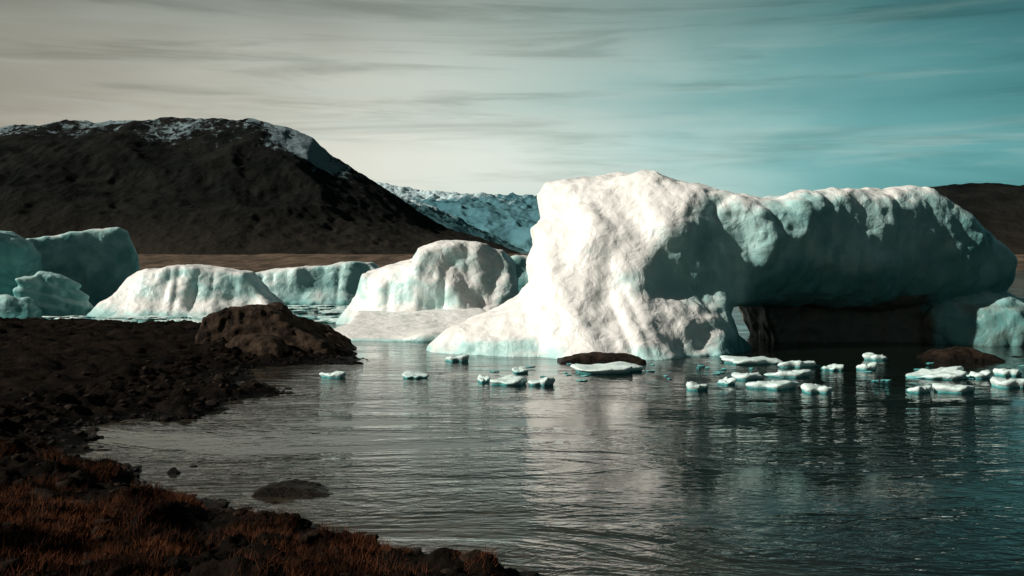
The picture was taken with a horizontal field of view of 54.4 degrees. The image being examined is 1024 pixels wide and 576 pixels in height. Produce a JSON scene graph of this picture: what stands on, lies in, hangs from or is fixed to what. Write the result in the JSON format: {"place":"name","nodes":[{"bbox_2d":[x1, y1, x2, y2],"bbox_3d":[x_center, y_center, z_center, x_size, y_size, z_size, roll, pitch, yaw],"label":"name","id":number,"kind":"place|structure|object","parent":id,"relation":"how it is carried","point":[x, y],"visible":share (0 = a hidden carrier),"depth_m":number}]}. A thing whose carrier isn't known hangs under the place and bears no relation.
{"place":"outdoors","nodes":[
{"label":"outdoors","id":0,"kind":"place"},
{"bbox_2d":[0,317,520,575],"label":"shore ground","id":1,"kind":"structure","parent":0,"point":[36,353],"depth_m":49.52},
{"bbox_2d":[0,436,511,575],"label":"dry grass","id":2,"kind":"structure","parent":1,"relation":"on","point":[304,554],"depth_m":25.73},
{"bbox_2d":[225,333,290,357],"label":"boulder","id":3,"kind":"object","parent":1,"relation":"on","point":[258,344],"visible":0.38,"depth_m":78.43},
{"bbox_2d":[1,339,540,575],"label":"shore stones","id":4,"kind":"object","parent":1,"relation":"on","point":[220,503],"visible":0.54,"depth_m":36.00},
{"bbox_2d":[195,302,356,355],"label":"boulder","id":5,"kind":"object","parent":1,"relation":"on","point":[289,328],"visible":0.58,"depth_m":83.53},
{"bbox_2d":[0,117,521,254],"bbox_3d":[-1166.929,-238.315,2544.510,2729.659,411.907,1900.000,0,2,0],"label":"mountain","id":6,"kind":"structure","parent":0,"point":[200,186],"depth_m":2137.75},
{"bbox_2d":[376,182,539,251],"bbox_3d":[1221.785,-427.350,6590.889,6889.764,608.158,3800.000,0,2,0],"label":"distant mountain range","id":7,"kind":"structure","parent":0,"point":[512,218],"depth_m":6292.10},
{"bbox_2d":[396,195,528,253],"bbox_3d":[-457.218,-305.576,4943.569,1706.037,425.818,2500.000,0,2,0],"label":"foothill","id":8,"kind":"structure","parent":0,"point":[447,220],"depth_m":5034.93},
{"bbox_2d":[0,0,1023,197],"label":"sky","id":9,"kind":"structure","parent":0,"point":[759,98]},
{"bbox_2d":[39,269,1023,575],"bbox_3d":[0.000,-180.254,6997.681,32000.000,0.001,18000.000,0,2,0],"label":"sea water","id":10,"kind":"structure","parent":0,"point":[659,473],"depth_m":40.18},
{"bbox_2d":[0,294,41,318],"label":"iceberg","id":11,"kind":"object","parent":10,"relation":"on","point":[11,307],"visible":0.48,"depth_m":139.10},
{"bbox_2d":[0,230,42,295],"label":"iceberg","id":12,"kind":"object","parent":10,"relation":"on","point":[20,256],"visible":0.41,"depth_m":150.88},
{"bbox_2d":[13,271,93,316],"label":"iceberg","id":13,"kind":"object","parent":10,"relation":"on","point":[51,294],"visible":0.41,"depth_m":145.86},
{"bbox_2d":[27,227,139,306],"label":"iceberg","id":14,"kind":"object","parent":10,"relation":"on","point":[99,265],"visible":0.43,"depth_m":175.47},
{"bbox_2d":[86,264,286,316],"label":"iceberg","id":15,"kind":"object","parent":10,"relation":"on","point":[185,290],"visible":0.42,"depth_m":146.84},
{"bbox_2d":[251,479,333,496],"bbox_3d":[-7.544,7.443,34.647,4.161,1.310,2.698,0,2,0],"label":"half submerged rock","id":16,"kind":"object","parent":10,"relation":"in","point":[298,488],"visible":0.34,"depth_m":34.09},
{"bbox_2d":[256,261,379,304],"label":"iceberg","id":17,"kind":"object","parent":10,"relation":"on","point":[337,283],"visible":0.45,"depth_m":185.94},
{"bbox_2d":[319,371,345,377],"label":"ice floe","id":18,"kind":"object","parent":10,"relation":"on","point":[338,374],"visible":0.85,"depth_m":68.11},
{"bbox_2d":[334,308,485,341],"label":"ice shelf","id":19,"kind":"object","parent":10,"relation":"on","point":[411,326],"visible":0.45,"depth_m":112.53},
{"bbox_2d":[402,371,428,378],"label":"ice floe","id":20,"kind":"object","parent":10,"relation":"on","point":[412,375],"visible":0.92,"depth_m":68.15},
{"bbox_2d":[336,240,518,323],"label":"iceberg","id":21,"kind":"object","parent":10,"relation":"on","point":[451,274],"visible":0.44,"depth_m":127.08},
{"bbox_2d":[444,354,468,361],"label":"ice floe","id":22,"kind":"object","parent":10,"relation":"on","point":[462,358],"visible":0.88,"depth_m":79.22},
{"bbox_2d":[477,374,489,382],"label":"ice floe","id":23,"kind":"object","parent":10,"relation":"on","point":[482,379],"visible":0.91,"depth_m":65.95},
{"bbox_2d":[490,374,526,385],"bbox_3d":[-0.012,6.192,65.182,2.277,0.930,2.515,1,2,28],"label":"ice floe","id":24,"kind":"object","parent":10,"relation":"on","point":[511,380],"visible":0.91,"depth_m":64.44},
{"bbox_2d":[511,255,528,291],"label":"iceberg","id":25,"kind":"object","parent":10,"relation":"on","point":[521,271],"visible":0.08,"depth_m":163.10},
{"bbox_2d":[512,366,528,372],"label":"ice floe","id":26,"kind":"object","parent":10,"relation":"on","point":[521,369],"visible":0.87,"depth_m":71.31},
{"bbox_2d":[42,305,1023,381],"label":"brash ice","id":27,"kind":"structure","parent":10,"relation":"on","point":[327,309],"depth_m":139.30},
{"bbox_2d":[527,377,554,385],"bbox_3d":[1.929,6.199,64.362,1.750,1.019,1.294,-1,2,-30],"label":"ice floe","id":28,"kind":"object","parent":10,"relation":"on","point":[547,381],"visible":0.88,"depth_m":63.95},
{"bbox_2d":[557,352,646,363],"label":"half submerged rock","id":29,"kind":"object","parent":10,"relation":"on","point":[593,358],"visible":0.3,"depth_m":77.86},
{"bbox_2d":[570,361,644,373],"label":"ice floe","id":30,"kind":"object","parent":10,"relation":"on","point":[619,367],"visible":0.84,"depth_m":71.09},
{"bbox_2d":[686,381,708,390],"bbox_3d":[11.549,6.253,62.113,1.387,0.975,1.270,0,2,0],"label":"ice floe","id":31,"kind":"object","parent":10,"relation":"on","point":[692,386],"visible":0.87,"depth_m":61.65},
{"bbox_2d":[426,170,1023,359],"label":"iceberg","id":32,"kind":"object","parent":10,"relation":"on","point":[648,265],"visible":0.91,"depth_m":89.83},
{"bbox_2d":[717,377,735,384],"bbox_3d":[13.977,6.173,64.881,1.152,0.813,1.338,0,2,0],"label":"ice floe","id":33,"kind":"object","parent":10,"relation":"on","point":[727,381],"visible":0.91,"depth_m":64.49},
{"bbox_2d":[731,372,763,380],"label":"ice floe","id":34,"kind":"object","parent":10,"relation":"on","point":[747,376],"visible":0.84,"depth_m":67.03},
{"bbox_2d":[720,355,782,364],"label":"ice floe","id":35,"kind":"object","parent":10,"relation":"on","point":[743,360],"visible":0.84,"depth_m":77.15},
{"bbox_2d":[745,380,799,389],"bbox_3d":[16.435,6.237,62.973,3.110,0.944,2.325,1,2,31],"label":"ice floe","id":36,"kind":"object","parent":10,"relation":"on","point":[779,385],"visible":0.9,"depth_m":62.33},
{"bbox_2d":[763,369,811,377],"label":"ice floe","id":37,"kind":"object","parent":10,"relation":"on","point":[795,373],"visible":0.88,"depth_m":68.44},
{"bbox_2d":[778,360,815,367],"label":"ice floe","id":38,"kind":"object","parent":10,"relation":"on","point":[796,364],"visible":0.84,"depth_m":74.70},
{"bbox_2d":[801,383,833,393],"bbox_3d":[18.672,6.313,60.815,1.929,1.036,1.564,0,2,0],"label":"ice floe","id":39,"kind":"object","parent":10,"relation":"on","point":[810,388],"visible":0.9,"depth_m":60.24},
{"bbox_2d":[822,363,843,370],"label":"ice floe","id":40,"kind":"object","parent":10,"relation":"on","point":[835,367],"visible":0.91,"depth_m":72.83},
{"bbox_2d":[856,362,876,369],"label":"ice floe","id":41,"kind":"object","parent":10,"relation":"on","point":[870,366],"visible":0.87,"depth_m":73.07},
{"bbox_2d":[862,352,886,359],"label":"ice floe","id":42,"kind":"object","parent":10,"relation":"on","point":[869,356],"visible":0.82,"depth_m":80.56},
{"bbox_2d":[906,385,931,393],"bbox_3d":[24.735,6.314,60.735,1.491,0.809,1.202,-1,2,-42],"label":"ice floe","id":43,"kind":"object","parent":10,"relation":"on","point":[922,389],"visible":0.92,"depth_m":60.31},
{"bbox_2d":[906,366,966,379],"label":"ice floe","id":44,"kind":"object","parent":10,"relation":"on","point":[951,373],"visible":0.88,"depth_m":67.92},
{"bbox_2d":[932,383,975,393],"bbox_3d":[27.150,6.287,61.208,2.447,0.935,2.280,1,2,23],"label":"ice floe","id":45,"kind":"object","parent":10,"relation":"on","point":[950,388],"visible":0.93,"depth_m":60.46},
{"bbox_2d":[917,346,1005,361],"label":"half submerged rock","id":46,"kind":"object","parent":10,"relation":"in","point":[959,354],"visible":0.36,"depth_m":79.79},
{"bbox_2d":[966,370,990,378],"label":"ice floe","id":47,"kind":"object","parent":10,"relation":"on","point":[985,374],"visible":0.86,"depth_m":67.84},
{"bbox_2d":[990,377,1023,387],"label":"ice floe","id":48,"kind":"object","parent":10,"relation":"on","point":[1005,383],"visible":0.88,"depth_m":62.78},
{"bbox_2d":[993,368,1022,375],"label":"ice floe","id":49,"kind":"object","parent":10,"relation":"on","point":[1006,372],"visible":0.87,"depth_m":69.29},
{"bbox_2d":[138,254,1023,269],"bbox_3d":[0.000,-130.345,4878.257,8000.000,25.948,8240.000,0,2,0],"label":"tundra plain","id":50,"kind":"structure","parent":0,"point":[247,262],"depth_m":1207.05},
{"bbox_2d":[930,183,1023,254],"bbox_3d":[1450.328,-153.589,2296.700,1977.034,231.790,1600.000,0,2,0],"label":"mountain","id":51,"kind":"structure","parent":0,"point":[996,210],"depth_m":2056.26}
]}

